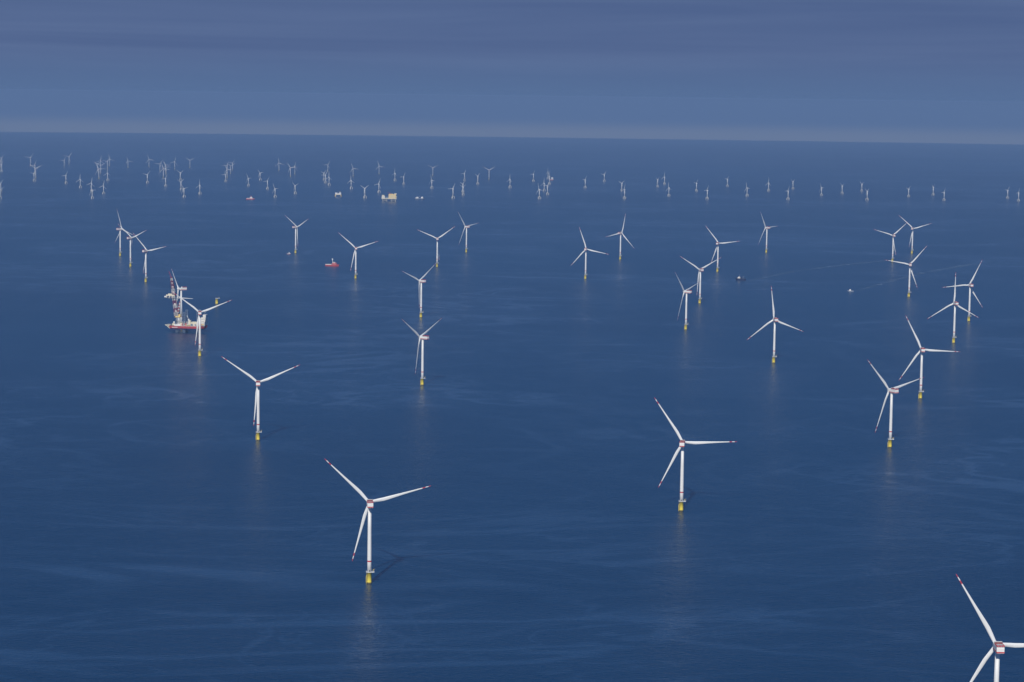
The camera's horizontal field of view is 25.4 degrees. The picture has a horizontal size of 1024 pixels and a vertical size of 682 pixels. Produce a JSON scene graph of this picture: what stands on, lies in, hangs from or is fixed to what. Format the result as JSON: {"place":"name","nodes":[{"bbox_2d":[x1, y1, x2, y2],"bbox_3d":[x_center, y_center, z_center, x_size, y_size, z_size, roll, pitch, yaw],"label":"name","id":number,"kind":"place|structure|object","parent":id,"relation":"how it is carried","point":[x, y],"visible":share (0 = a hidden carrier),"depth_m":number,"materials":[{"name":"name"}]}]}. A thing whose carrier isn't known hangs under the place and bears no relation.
{"place":"outdoors","nodes":[
{"label":"outdoors","id":0,"kind":"place"},
{"bbox_2d":[0,132,1023,681],"bbox_3d":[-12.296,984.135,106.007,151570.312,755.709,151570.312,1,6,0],"label":"sea","id":1,"kind":"structure","parent":0,"point":[166,514],"depth_m":4462.27,"materials":[{"name":"liquid"}]},
{"bbox_2d":[115,211,130,255],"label":"wind turbine","id":2,"kind":"object","parent":1,"relation":"in","point":[120,229],"visible":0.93,"depth_m":8619.70,"materials":[{"name":"white paint"}]},
{"bbox_2d":[118,224,145,266],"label":"wind turbine","id":3,"kind":"object","parent":1,"relation":"in","point":[130,238],"visible":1,"depth_m":8087.87,"materials":[{"name":"white paint"}]},
{"bbox_2d":[133,233,165,281],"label":"wind turbine","id":4,"kind":"object","parent":1,"relation":"in","point":[145,250],"visible":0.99,"depth_m":7417.51,"materials":[{"name":"white paint"}]},
{"bbox_2d":[172,271,186,321],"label":"wind turbine","id":5,"kind":"object","parent":1,"relation":"in","point":[181,288],"visible":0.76,"depth_m":5981.02,"materials":[{"name":"white paint"}]},
{"bbox_2d":[165,272,207,332],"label":"jackup vessel","id":6,"kind":"object","parent":1,"relation":"on","point":[187,324],"visible":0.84,"depth_m":5860.89,"materials":[{"name":"white paint"}]},
{"bbox_2d":[173,292,230,355],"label":"wind turbine","id":7,"kind":"object","parent":1,"relation":"in","point":[198,319],"visible":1,"depth_m":5327.08,"materials":[{"name":"white paint"}]},
{"bbox_2d":[221,356,298,439],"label":"wind turbine","id":8,"kind":"object","parent":1,"relation":"in","point":[257,396],"visible":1,"depth_m":4039.20,"materials":[{"name":"white paint"}]},
{"bbox_2d":[286,216,307,252],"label":"wind turbine","id":9,"kind":"object","parent":1,"relation":"in","point":[295,226],"visible":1,"depth_m":8894.28,"materials":[{"name":"white paint"}]},
{"bbox_2d":[325,258,338,265],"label":"supply ship","id":10,"kind":"object","parent":1,"relation":"on","point":[334,264],"visible":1,"depth_m":8235.48,"materials":[{"name":"red paint"}]},
{"bbox_2d":[339,233,377,278],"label":"wind turbine","id":11,"kind":"object","parent":1,"relation":"in","point":[355,276],"visible":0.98,"depth_m":7674.06,"materials":[{"name":"white paint"}]},
{"bbox_2d":[325,459,429,583],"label":"wind turbine","id":12,"kind":"object","parent":1,"relation":"in","point":[369,571],"visible":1,"depth_m":2863.47,"materials":[{"name":"white paint"}]},
{"bbox_2d":[381,192,396,200],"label":"offshore platform","id":13,"kind":"structure","parent":1,"relation":"on","point":[392,196],"depth_m":13606.98,"materials":[{"name":"beige paint"}]},
{"bbox_2d":[404,269,430,317],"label":"wind turbine","id":14,"kind":"object","parent":1,"relation":"in","point":[421,280],"visible":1,"depth_m":6334.31,"materials":[{"name":"white paint"}]},
{"bbox_2d":[402,318,441,384],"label":"wind turbine","id":15,"kind":"object","parent":1,"relation":"in","point":[423,337],"visible":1,"depth_m":4841.85,"materials":[{"name":"white paint"}]},
{"bbox_2d":[419,227,453,266],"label":"wind turbine","id":16,"kind":"object","parent":1,"relation":"in","point":[437,254],"visible":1,"depth_m":8253.21,"materials":[{"name":"white paint"}]},
{"bbox_2d":[459,214,476,251],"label":"wind turbine","id":17,"kind":"object","parent":1,"relation":"in","point":[467,226],"visible":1,"depth_m":9070.86,"materials":[{"name":"white paint"}]},
{"bbox_2d":[572,227,605,278],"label":"wind turbine","id":18,"kind":"object","parent":1,"relation":"in","point":[585,249],"visible":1,"depth_m":7782.28,"materials":[{"name":"white paint"}]},
{"bbox_2d":[607,214,633,259],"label":"wind turbine","id":19,"kind":"object","parent":1,"relation":"in","point":[620,233],"visible":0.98,"depth_m":8758.70,"materials":[{"name":"white paint"}]},
{"bbox_2d":[677,277,697,329],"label":"wind turbine","id":20,"kind":"object","parent":1,"relation":"in","point":[686,291],"visible":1,"depth_m":6088.37,"materials":[{"name":"white paint"}]},
{"bbox_2d":[655,399,736,510],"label":"wind turbine","id":21,"kind":"object","parent":1,"relation":"in","point":[682,442],"visible":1,"depth_m":3394.18,"materials":[{"name":"white paint"}]},
{"bbox_2d":[680,256,719,303],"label":"wind turbine","id":22,"kind":"object","parent":1,"relation":"in","point":[699,281],"visible":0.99,"depth_m":6888.04,"materials":[{"name":"white paint"}]},
{"bbox_2d":[707,228,737,271],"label":"wind turbine","id":23,"kind":"object","parent":1,"relation":"in","point":[717,248],"visible":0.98,"depth_m":8189.16,"materials":[{"name":"white paint"}]},
{"bbox_2d":[759,214,775,252],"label":"wind turbine","id":24,"kind":"object","parent":1,"relation":"in","point":[767,227],"visible":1,"depth_m":9280.21,"materials":[{"name":"white paint"}]},
{"bbox_2d":[747,287,803,362],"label":"wind turbine","id":25,"kind":"object","parent":1,"relation":"in","point":[775,319],"visible":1,"depth_m":5337.21,"materials":[{"name":"white paint"}]},
{"bbox_2d":[874,227,901,261],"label":"wind turbine","id":26,"kind":"object","parent":1,"relation":"in","point":[893,245],"visible":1,"depth_m":8828.32,"materials":[{"name":"white paint"}]},
{"bbox_2d":[869,362,923,447],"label":"wind turbine","id":27,"kind":"object","parent":1,"relation":"in","point":[895,390],"visible":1,"depth_m":4047.24,"materials":[{"name":"white paint"}]},
{"bbox_2d":[888,246,926,296],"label":"wind turbine","id":28,"kind":"object","parent":1,"relation":"in","point":[910,265],"visible":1,"depth_m":7220.83,"materials":[{"name":"white paint"}]},
{"bbox_2d":[900,216,927,253],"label":"wind turbine","id":29,"kind":"object","parent":1,"relation":"in","point":[912,228],"visible":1,"depth_m":9342.90,"materials":[{"name":"white paint"}]},
{"bbox_2d":[899,317,957,398],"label":"wind turbine","id":30,"kind":"object","parent":1,"relation":"in","point":[922,349],"visible":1,"depth_m":4723.46,"materials":[{"name":"white paint"}]},
{"bbox_2d":[929,274,978,342],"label":"wind turbine","id":31,"kind":"object","parent":1,"relation":"in","point":[955,303],"visible":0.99,"depth_m":5835.42,"materials":[{"name":"white paint"}]},
{"bbox_2d":[942,261,982,320],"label":"wind turbine","id":32,"kind":"object","parent":1,"relation":"in","point":[970,284],"visible":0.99,"depth_m":6428.25,"materials":[{"name":"white paint"}]},
{"bbox_2d":[956,574,1023,681],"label":"wind turbine","id":33,"kind":"object","parent":1,"relation":"in","point":[998,648],"visible":1,"depth_m":2147.53,"materials":[{"name":"white paint"}]},
{"bbox_2d":[0,0,1023,144],"label":"sky","id":34,"kind":"structure","parent":0,"point":[898,71],"materials":[{"name":"blue"}]}
]}

